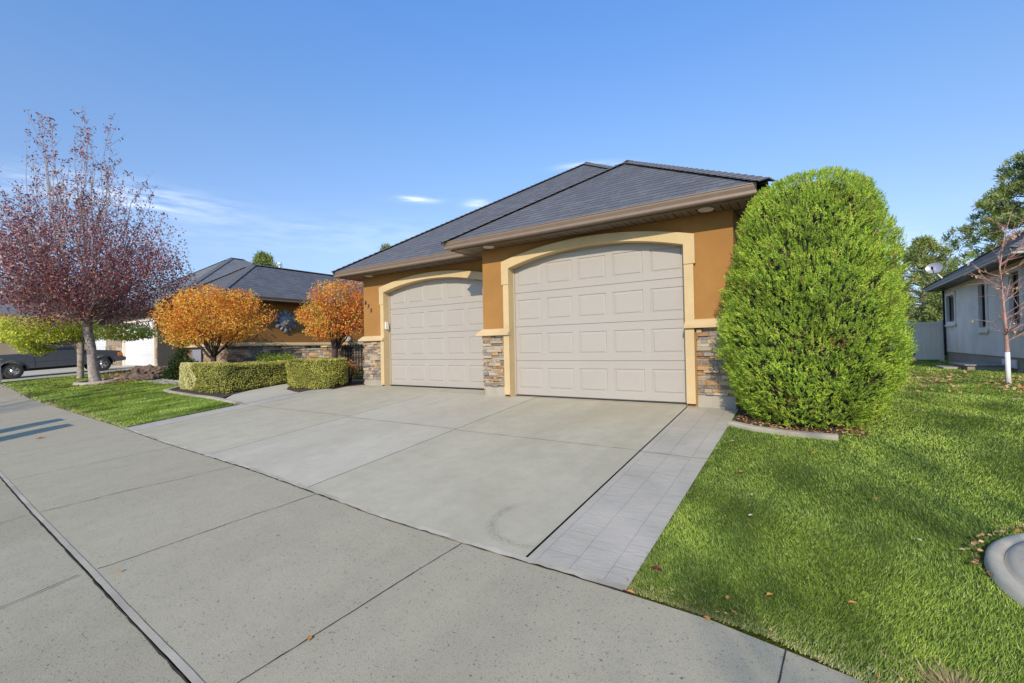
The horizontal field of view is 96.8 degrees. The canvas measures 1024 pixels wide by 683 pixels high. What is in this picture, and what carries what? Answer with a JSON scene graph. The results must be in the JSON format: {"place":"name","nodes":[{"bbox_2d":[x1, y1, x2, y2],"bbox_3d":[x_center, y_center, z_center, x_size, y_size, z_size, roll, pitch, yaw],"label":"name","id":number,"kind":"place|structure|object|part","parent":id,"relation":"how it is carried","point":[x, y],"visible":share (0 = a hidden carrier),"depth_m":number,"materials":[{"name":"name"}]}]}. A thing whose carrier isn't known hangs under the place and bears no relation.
{"place":"outdoors","nodes":[
{"label":"outdoors","id":0,"kind":"place"},
{"bbox_2d":[1,365,167,381],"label":"neighbour driveway","id":1,"kind":"structure","parent":0,"point":[47,373],"depth_m":22.22,"materials":[{"name":"grey concrete"}]},
{"bbox_2d":[0,344,125,378],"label":"pickup truck","id":2,"kind":"object","parent":1,"relation":"on","point":[56,359],"visible":0.77,"depth_m":20.35,"materials":[{"name":"grey paint"}]},
{"bbox_3d":[-20.596,0.229,20.575,0.132,0.370,1.280,-2,3,34],"label":"side window","id":3,"kind":"part","parent":2,"relation":"part of","materials":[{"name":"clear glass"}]},
{"bbox_2d":[1,371,237,426],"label":"lawn","id":4,"kind":"structure","parent":0,"point":[130,407],"depth_m":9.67,"materials":[{"name":"plant"}]},
{"bbox_2d":[22,392,119,423],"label":"fallen leaves","id":5,"kind":"object","parent":4,"relation":"on","point":[67,408],"visible":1,"depth_m":10.38,"materials":[{"name":"brown plant"}]},
{"bbox_2d":[2,377,171,408],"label":"fallen leaves","id":6,"kind":"object","parent":4,"relation":"on","point":[83,392],"visible":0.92,"depth_m":13.37,"materials":[{"name":"brown plant"}]},
{"bbox_2d":[13,369,161,390],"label":"fallen leaves","id":7,"kind":"object","parent":4,"relation":"on","point":[120,372],"visible":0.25,"depth_m":17.41,"materials":[{"name":"orange plant"}]},
{"bbox_2d":[72,377,119,384],"bbox_3d":[-14.508,1.429,15.917,1.320,0.259,1.320,-2,-1,34],"label":"tree ring","id":8,"kind":"object","parent":4,"relation":"on","point":[85,382],"visible":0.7,"depth_m":15.58,"materials":[{"name":"concrete"}]},
{"bbox_2d":[0,107,198,381],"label":"plum tree","id":9,"kind":"object","parent":4,"relation":"on","point":[99,298],"visible":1,"depth_m":15.09,"materials":[{"name":"purple plant"}]},
{"bbox_2d":[119,373,129,380],"bbox_3d":[-13.745,1.298,16.212,0.557,0.334,0.413,-2,-1,34],"label":"rock","id":10,"kind":"object","parent":4,"relation":"on","point":[123,376],"visible":0.41,"depth_m":16.06,"materials":[{"name":"brown stone"}]},
{"bbox_2d":[135,373,153,380],"bbox_3d":[-12.721,1.265,15.809,0.550,0.340,0.428,-1,-1,-19],"label":"rock","id":11,"kind":"object","parent":4,"relation":"on","point":[141,377],"visible":0.55,"depth_m":15.62,"materials":[{"name":"brown stone"}]},
{"bbox_2d":[139,364,154,373],"bbox_3d":[-12.788,1.005,16.013,0.600,0.409,0.418,-1,-1,13],"label":"rock","id":12,"kind":"object","parent":11,"relation":"on","point":[146,369],"visible":0.66,"depth_m":15.86,"materials":[{"name":"brown stone"}]},
{"bbox_2d":[147,374,160,379],"bbox_3d":[-12.338,1.240,15.688,0.344,0.275,0.488,-1,-1,3],"label":"rock","id":13,"kind":"object","parent":4,"relation":"on","point":[153,376],"visible":0.82,"depth_m":15.55,"materials":[{"name":"brown stone"}]},
{"bbox_2d":[151,366,167,373],"bbox_3d":[-12.266,1.002,15.847,0.399,0.319,0.505,-2,-1,42],"label":"rock","id":14,"kind":"object","parent":13,"relation":"on","point":[156,370],"visible":0.75,"depth_m":15.70,"materials":[{"name":"brown stone"}]},
{"bbox_2d":[143,379,178,384],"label":"pebbles","id":15,"kind":"object","parent":4,"relation":"on","point":[170,381],"visible":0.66,"depth_m":14.94,"materials":[{"name":"grey stone"}]},
{"bbox_2d":[163,386,241,405],"bbox_3d":[-7.850,1.302,11.217,0.698,0.200,5.678,-1,-1,-45],"label":"bed edging","id":16,"kind":"object","parent":4,"relation":"on","point":[168,390],"visible":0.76,"depth_m":10.75,"materials":[{"name":"concrete"}]},
{"bbox_2d":[137,385,452,453],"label":"driveway","id":17,"kind":"structure","parent":0,"point":[215,433],"depth_m":7.77,"materials":[{"name":"beige concrete"}]},
{"bbox_2d":[255,405,349,415],"bbox_3d":[-3.899,1.245,8.245,3.000,0.003,0.031,-2,-1,34],"label":"control joint","id":18,"kind":"object","parent":17,"relation":"on","point":[308,411],"visible":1,"depth_m":8.03,"materials":[{"name":"concrete"}]},
{"bbox_2d":[210,392,534,486],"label":"driveway","id":19,"kind":"structure","parent":0,"point":[310,456],"depth_m":6.03,"materials":[{"name":"grey concrete"}]},
{"bbox_2d":[347,416,455,428],"bbox_3d":[-1.713,1.188,6.711,2.320,0.003,0.031,-2,-1,34],"label":"control joint","id":20,"kind":"object","parent":19,"relation":"on","point":[403,422],"visible":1,"depth_m":6.64,"materials":[{"name":"concrete"}]},
{"bbox_2d":[0,383,865,682],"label":"sidewalk","id":21,"kind":"structure","parent":0,"point":[244,591],"depth_m":2.58,"materials":[{"name":"concrete"}]},
{"bbox_2d":[0,471,203,682],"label":"sidewalk lip","id":22,"kind":"object","parent":21,"relation":"on","point":[189,673],"visible":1,"depth_m":2.65,"materials":[{"name":"grey concrete"}]},
{"bbox_2d":[97,494,314,568],"bbox_3d":[-2.272,1.447,3.570,0.028,0.139,1.462,-2,-1,44],"label":"pavement joint","id":23,"kind":"object","parent":21,"relation":"on","point":[202,532],"visible":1,"depth_m":3.45,"materials":[{"name":"grey concrete"}]},
{"bbox_2d":[237,543,461,682],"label":"pavement joint","id":24,"kind":"object","parent":21,"relation":"on","point":[345,615],"visible":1,"depth_m":2.36,"materials":[{"name":"grey concrete"}]},
{"bbox_2d":[126,429,622,591],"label":"driveway joint shadow","id":25,"kind":"object","parent":21,"relation":"on","point":[411,527],"visible":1,"depth_m":3.26},
{"bbox_2d":[778,649,786,682],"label":"pavement joint","id":26,"kind":"object","parent":21,"relation":"on","point":[782,666],"visible":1,"depth_m":1.83,"materials":[{"name":"grey concrete"}]},
{"bbox_2d":[439,389,484,393],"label":"driveway","id":27,"kind":"structure","parent":0,"point":[469,391],"depth_m":9.10,"materials":[{"name":"grey concrete"}]},
{"bbox_2d":[0,358,947,682],"bbox_3d":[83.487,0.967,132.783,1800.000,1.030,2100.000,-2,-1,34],"label":"ground","id":28,"kind":"structure","parent":0,"point":[752,634],"depth_m":2.33,"materials":[{"name":"grey concrete"}]},
{"bbox_2d":[0,314,20,342],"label":"maple tree","id":29,"kind":"object","parent":28,"relation":"on","point":[1,315],"visible":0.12,"depth_m":28.65,"materials":[{"name":"green plant"}]},
{"bbox_2d":[0,286,85,363],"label":"distant house","id":30,"kind":"structure","parent":28,"relation":"on","point":[5,348],"depth_m":36.56,"materials":[{"name":"beige paint"}]},
{"bbox_2d":[0,314,159,378],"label":"maple tree","id":31,"kind":"object","parent":28,"relation":"on","point":[25,339],"visible":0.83,"depth_m":17.23,"materials":[{"name":"green plant"}]},
{"bbox_2d":[0,478,188,682],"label":"curb apron","id":32,"kind":"object","parent":28,"relation":"on","point":[79,627],"visible":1,"depth_m":2.49,"materials":[{"name":"concrete"}]},
{"bbox_2d":[2,575,75,606],"bbox_3d":[-3.186,1.594,2.336,0.016,0.129,1.458,-2,-1,28],"label":"pavement joint","id":33,"kind":"object","parent":32,"relation":"on","point":[40,590],"visible":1,"depth_m":2.83,"materials":[{"name":"grey concrete"}]},
{"bbox_2d":[0,477,187,682],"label":"sidewalk joint","id":34,"kind":"object","parent":32,"relation":"on","point":[156,649],"visible":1,"depth_m":2.68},
{"bbox_2d":[94,319,143,349],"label":"neighbour garage","id":35,"kind":"structure","parent":28,"relation":"on","point":[100,344],"depth_m":30.43,"materials":[{"name":"beige paint"}]},
{"bbox_2d":[95,328,105,349],"bbox_3d":[-27.051,0.357,30.135,3.660,2.419,0.062,-2,-1,34],"label":"garage door","id":36,"kind":"structure","parent":35,"relation":"in","point":[100,345],"depth_m":30.53,"materials":[{"name":"metal"}]},
{"bbox_2d":[126,372,141,379],"bbox_3d":[-13.178,1.258,16.019,0.601,0.371,0.480,-1,-1,20],"label":"rock","id":37,"kind":"object","parent":28,"relation":"on","point":[132,376],"visible":0.45,"depth_m":15.85,"materials":[{"name":"brown stone"}]},
{"bbox_2d":[131,365,141,372],"bbox_3d":[-13.347,1.029,16.222,0.425,0.364,0.599,-1,-1,-37],"label":"rock","id":38,"kind":"object","parent":37,"relation":"on","point":[136,368],"visible":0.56,"depth_m":16.04,"materials":[{"name":"brown stone"}]},
{"bbox_2d":[105,257,252,365],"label":"neighbour house","id":39,"kind":"structure","parent":28,"relation":"on","point":[145,352],"depth_m":25.35,"materials":[{"name":"beige paint"}]},
{"bbox_2d":[125,321,152,365],"bbox_3d":[-20.521,0.136,25.046,4.420,2.419,0.062,-2,-1,34],"label":"garage door","id":40,"kind":"structure","parent":39,"relation":"in","point":[139,352],"depth_m":25.04,"materials":[{"name":"metal"}]},
{"bbox_2d":[168,341,191,363],"bbox_3d":[-12.202,0.586,17.115,1.691,1.531,1.543,-1,-1,-3],"label":"shrub","id":41,"kind":"object","parent":28,"relation":"on","point":[180,355],"visible":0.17,"depth_m":16.77,"materials":[{"name":"green plant"}]},
{"bbox_2d":[163,377,275,397],"bbox_3d":[-9.289,1.306,14.280,8.700,0.201,3.560,-2,-1,34],"label":"planting bed","id":42,"kind":"object","parent":28,"relation":"on","point":[200,393],"visible":0.22,"depth_m":11.49,"materials":[{"name":"brown soil"}]},
{"bbox_2d":[160,357,197,379],"bbox_3d":[-11.556,0.936,15.907,1.819,0.828,1.343,-2,-1,34],"label":"shrub","id":43,"kind":"object","parent":42,"relation":"on","point":[171,371],"visible":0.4,"depth_m":15.46,"materials":[{"name":"green plant"}]},
{"bbox_2d":[147,282,275,362],"bbox_3d":[-8.758,-0.212,13.368,3.547,3.062,2.785,-2,-1,34],"label":"orange tree","id":44,"kind":"object","parent":42,"relation":"on","point":[202,325],"visible":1,"depth_m":12.96,"materials":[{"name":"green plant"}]},
{"bbox_2d":[178,360,287,393],"bbox_3d":[-7.694,0.941,13.052,3.742,0.812,2.920,-2,-1,34],"label":"hedge","id":45,"kind":"object","parent":42,"relation":"on","point":[209,377],"visible":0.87,"depth_m":11.58,"materials":[{"name":"green plant"}]},
{"bbox_2d":[255,351,297,361],"bbox_3d":[-7.334,0.767,13.895,2.363,0.953,1.489,-1,-1,19],"label":"shrub","id":46,"kind":"object","parent":42,"relation":"on","point":[271,357],"visible":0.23,"depth_m":13.75,"materials":[{"name":"green plant"}]},
{"bbox_2d":[226,384,297,403],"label":"front walk","id":47,"kind":"structure","parent":28,"relation":"on","point":[261,394],"depth_m":10.59,"materials":[{"name":"grey concrete"}]},
{"bbox_2d":[249,250,282,266],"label":"pine tree","id":48,"kind":"object","parent":28,"relation":"on","point":[261,258],"visible":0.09,"depth_m":50.32,"materials":[{"name":"green plant"}]},
{"bbox_2d":[260,345,354,378],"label":"courtyard wall","id":49,"kind":"structure","parent":28,"relation":"on","point":[301,352],"depth_m":14.23,"materials":[{"name":"stone"}]},
{"bbox_2d":[344,344,364,374],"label":"iron gate","id":50,"kind":"structure","parent":49,"relation":"attached to","point":[358,347],"depth_m":13.26,"materials":[{"name":"black metal"}]},
{"bbox_2d":[287,380,364,391],"bbox_3d":[-4.527,1.141,11.763,2.180,0.076,2.550,-2,-1,34],"label":"planting bed","id":51,"kind":"object","parent":28,"relation":"on","point":[356,382],"visible":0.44,"depth_m":11.44,"materials":[{"name":"brown soil"}]},
{"bbox_2d":[285,357,347,389],"bbox_3d":[-4.846,0.774,11.318,1.817,0.782,1.053,-2,-1,34],"label":"hedge","id":52,"kind":"object","parent":51,"relation":"on","point":[319,373],"visible":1,"depth_m":10.83,"materials":[{"name":"green plant"}]},
{"bbox_2d":[293,279,363,357],"bbox_3d":[-5.114,-0.304,12.998,2.784,2.962,1.840,-2,-1,34],"label":"orange tree","id":53,"kind":"object","parent":51,"relation":"on","point":[338,328],"visible":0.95,"depth_m":12.63,"materials":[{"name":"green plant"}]},
{"bbox_2d":[346,360,359,383],"bbox_3d":[-4.245,0.803,11.883,0.505,0.692,0.495,-1,-1,-11],"label":"shrub","id":54,"kind":"object","parent":51,"relation":"on","point":[351,374],"visible":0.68,"depth_m":11.87,"materials":[{"name":"red plant"}]},
{"bbox_2d":[378,243,390,250],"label":"pine tree","id":55,"kind":"object","parent":28,"relation":"on","point":[384,246],"visible":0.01,"depth_m":54.02,"materials":[{"name":"green plant"}]},
{"bbox_2d":[130,387,740,594],"bbox_3d":[-1.731,1.230,7.034,9.080,0.438,5.303,-2,-1,34],"label":"joint bed","id":56,"kind":"object","parent":28,"relation":"on","point":[552,532],"visible":0.11,"depth_m":3.95,"materials":[{"name":"grey concrete"}]},
{"bbox_2d":[127,389,330,430],"bbox_3d":[-5.416,1.297,9.172,0.535,0.360,3.734,-2,-1,34],"label":"stamped border","id":57,"kind":"object","parent":56,"relation":"on","point":[181,418],"visible":0.98,"depth_m":8.79,"materials":[{"name":"concrete"}]},
{"bbox_2d":[123,427,625,589],"bbox_3d":[-3.061,1.394,5.094,9.072,0.048,0.111,-2,-1,37],"label":"driveway lip","id":58,"kind":"object","parent":56,"relation":"on","point":[558,568],"visible":1,"depth_m":3.20,"materials":[{"name":"grey concrete"}]},
{"bbox_2d":[528,406,737,589],"bbox_3d":[1.539,1.111,4.387,0.638,0.418,4.335,-2,-1,34],"label":"stamped border","id":59,"kind":"object","parent":56,"relation":"on","point":[611,530],"visible":0.98,"depth_m":3.39,"materials":[{"name":"concrete"}]},
{"bbox_2d":[643,451,706,458],"bbox_3d":[1.568,1.102,4.432,0.630,0.003,0.029,-2,-1,34],"label":"control joint","id":60,"kind":"object","parent":59,"relation":"on","point":[675,454],"visible":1,"depth_m":4.42,"materials":[{"name":"concrete"}]},
{"bbox_2d":[161,160,775,408],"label":"house","id":61,"kind":"structure","parent":28,"relation":"on","point":[587,280],"depth_m":7.70,"materials":[{"name":"orange paint"}]},
{"bbox_2d":[192,348,202,361],"bbox_3d":[-11.373,0.532,16.414,0.800,0.580,0.045,-2,-1,34],"label":"window","id":62,"kind":"structure","parent":61,"relation":"in","point":[197,353],"depth_m":16.35,"materials":[{"name":"glass"}]},
{"bbox_2d":[275,310,295,332],"bbox_3d":[-8.351,-0.745,16.870,0.196,0.900,0.820,-2,-1,34],"label":"wall sculpture","id":63,"kind":"object","parent":61,"relation":"attached to","point":[285,321],"depth_m":16.86,"materials":[{"name":"grey metal"}]},
{"bbox_2d":[389,278,483,388],"bbox_3d":[-1.700,-0.495,10.103,3.010,3.019,0.062,-2,-1,34],"label":"garage door","id":64,"kind":"structure","parent":61,"relation":"in","point":[434,325],"depth_m":10.06,"materials":[{"name":"metal"}]},
{"bbox_2d":[513,243,686,403],"bbox_3d":[1.284,-0.586,7.318,3.020,3.019,0.062,-2,-1,34],"label":"garage door","id":65,"kind":"structure","parent":61,"relation":"in","point":[605,322],"depth_m":7.20,"materials":[{"name":"metal"}]},
{"bbox_2d":[883,278,924,343],"bbox_3d":[18.837,-1.132,22.652,3.688,4.505,3.645,-2,-1,34],"label":"pine tree","id":66,"kind":"object","parent":28,"relation":"on","point":[909,310],"visible":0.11,"depth_m":21.96,"materials":[{"name":"green plant"}]},
{"bbox_2d":[890,319,944,360],"bbox_3d":[14.273,0.012,18.457,4.830,1.610,0.165,-2,-1,34],"label":"vinyl fence","id":67,"kind":"object","parent":28,"relation":"on","point":[929,338],"visible":0.23,"depth_m":17.35,"materials":[{"name":"white plastic"}]},
{"bbox_2d":[897,231,958,319],"bbox_3d":[22.505,-2.607,24.981,4.107,6.978,3.964,-2,-1,34],"label":"pine tree","id":68,"kind":"object","parent":28,"relation":"on","point":[916,253],"visible":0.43,"depth_m":24.48,"materials":[{"name":"green plant"}]},
{"bbox_2d":[910,291,947,358],"bbox_3d":[19.838,-1.041,20.701,3.053,3.836,3.191,-1,-1,-34],"label":"pine tree","id":69,"kind":"object","parent":28,"relation":"on","point":[931,314],"visible":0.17,"depth_m":20.77,"materials":[{"name":"green plant"}]},
{"bbox_2d":[922,232,1023,372],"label":"neighbour house","id":70,"kind":"structure","parent":28,"relation":"on","point":[964,305],"depth_m":13.17,"materials":[{"name":"white paint"}]},
{"bbox_2d":[925,263,942,278],"bbox_3d":[15.000,-2.510,16.082,0.421,0.594,0.394,-1,-1,19],"label":"satellite dish","id":71,"kind":"object","parent":70,"relation":"attached to","point":[934,268],"visible":1,"depth_m":16.15,"materials":[{"name":"grey metal"}]},
{"bbox_2d":[945,291,956,326],"bbox_3d":[15.846,-1.181,16.226,0.350,1.340,1.530,-2,-1,34],"label":"window","id":72,"kind":"structure","parent":70,"relation":"in","point":[952,299],"depth_m":16.43,"materials":[{"name":"white glass"}]},
{"bbox_2d":[976,278,988,332],"bbox_3d":[13.776,-1.048,13.124,0.350,1.670,1.070,-2,-1,34],"label":"window","id":73,"kind":"structure","parent":70,"relation":"in","point":[984,329],"depth_m":13.32,"materials":[{"name":"white glass"}]},
{"bbox_2d":[1006,265,1023,331],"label":"window","id":74,"kind":"structure","parent":70,"relation":"in","point":[1019,298],"depth_m":11.14,"materials":[{"name":"white glass"}]},
{"bbox_2d":[941,149,1023,270],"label":"pine tree","id":75,"kind":"object","parent":28,"relation":"on","point":[1003,194],"visible":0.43,"depth_m":26.40,"materials":[{"name":"green plant"}]},
{"bbox_2d":[310,397,686,556],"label":"driveway","id":76,"kind":"structure","parent":0,"point":[523,496],"depth_m":4.38,"materials":[{"name":"beige concrete"}]},
{"bbox_2d":[454,429,639,449],"bbox_3d":[0.272,1.136,5.335,2.490,0.003,0.030,-2,-1,34],"label":"control joint","id":77,"kind":"object","parent":76,"relation":"on","point":[549,439],"visible":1,"depth_m":5.19,"materials":[{"name":"concrete"}]},
{"bbox_2d":[520,396,678,404],"bbox_3d":[1.279,0.931,7.220,2.930,0.004,0.037,-2,-1,34],"label":"door threshold","id":78,"kind":"object","parent":76,"relation":"on","point":[602,400],"depth_m":7.14,"materials":[{"name":"concrete"}]},
{"bbox_2d":[0,0,1023,306],"label":"sky","id":79,"kind":"structure","parent":0,"point":[317,136],"materials":[{"name":"blue"}]},
{"bbox_2d":[626,360,1023,682],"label":"lawn","id":80,"kind":"structure","parent":0,"point":[939,638],"depth_m":2.76,"materials":[{"name":"green plant"}]},
{"bbox_2d":[628,587,881,682],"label":"lawn edge","id":81,"kind":"object","parent":80,"relation":"on","point":[747,627],"visible":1,"depth_m":2.03,"materials":[{"name":"soil"}]},
{"bbox_2d":[627,578,902,680],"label":"fallen leaves","id":82,"kind":"object","parent":80,"relation":"on","point":[756,619],"visible":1,"depth_m":1.99,"materials":[{"name":"brown plant"}]},
{"bbox_2d":[728,421,838,440],"bbox_3d":[2.862,0.967,4.867,0.189,0.112,1.060,-1,-1,-42],"label":"bed edging","id":83,"kind":"object","parent":80,"relation":"on","point":[802,434],"visible":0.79,"depth_m":4.75,"materials":[{"name":"concrete"}]},
{"bbox_2d":[734,409,858,433],"bbox_3d":[3.512,0.908,5.593,1.250,0.112,1.970,-2,-1,34],"label":"planting bed","id":84,"kind":"object","parent":80,"relation":"on","point":[743,412],"visible":0.23,"depth_m":5.09,"materials":[{"name":"brown soil"}]},
{"bbox_2d":[737,414,868,435],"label":"leaf litter","id":85,"kind":"object","parent":84,"relation":"on","point":[837,430],"visible":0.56,"depth_m":4.85,"materials":[{"name":"brown plant"}]},
{"bbox_2d":[713,165,918,430],"bbox_3d":[3.462,-0.460,5.356,1.989,3.007,2.023,-2,-1,34],"label":"arborvitae","id":86,"kind":"object","parent":84,"relation":"on","point":[819,329],"visible":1,"depth_m":4.75,"materials":[{"name":"green plant"}]},
{"bbox_2d":[875,646,985,682],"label":"dry grass tuft","id":87,"kind":"object","parent":80,"relation":"on","point":[952,678],"visible":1,"depth_m":1.71,"materials":[{"name":"plant"}]},
{"bbox_2d":[935,365,962,368],"bbox_3d":[12.376,0.749,12.880,0.390,0.090,1.000,-2,-1,34],"label":"splash block","id":88,"kind":"object","parent":80,"relation":"on","point":[949,367],"depth_m":12.57,"materials":[{"name":"concrete"}]},
{"bbox_2d":[900,369,1023,399],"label":"fallen leaves","id":89,"kind":"object","parent":80,"relation":"on","point":[964,372],"visible":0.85,"depth_m":8.61,"materials":[{"name":"brown plant"}]},
{"bbox_2d":[949,362,1004,369],"bbox_3d":[12.804,0.696,12.533,0.790,0.190,1.800,-2,-1,34],"label":"window well","id":90,"kind":"object","parent":80,"relation":"on","point":[979,366],"depth_m":11.94,"materials":[{"name":"concrete"}]},
{"bbox_2d":[958,523,1023,574],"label":"fallen leaves","id":91,"kind":"object","parent":80,"relation":"on","point":[979,549],"visible":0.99,"depth_m":2.52,"materials":[{"name":"brown plant"}]},
{"bbox_2d":[964,212,1023,384],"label":"sapling","id":92,"kind":"object","parent":80,"relation":"on","point":[1007,355],"visible":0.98,"depth_m":8.11,"materials":[{"name":"white paint"}]},
{"bbox_2d":[984,533,1023,606],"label":"tree ring","id":93,"kind":"object","parent":80,"relation":"on","point":[1004,560],"visible":0.95,"depth_m":2.31,"materials":[{"name":"concrete"}]}
]}

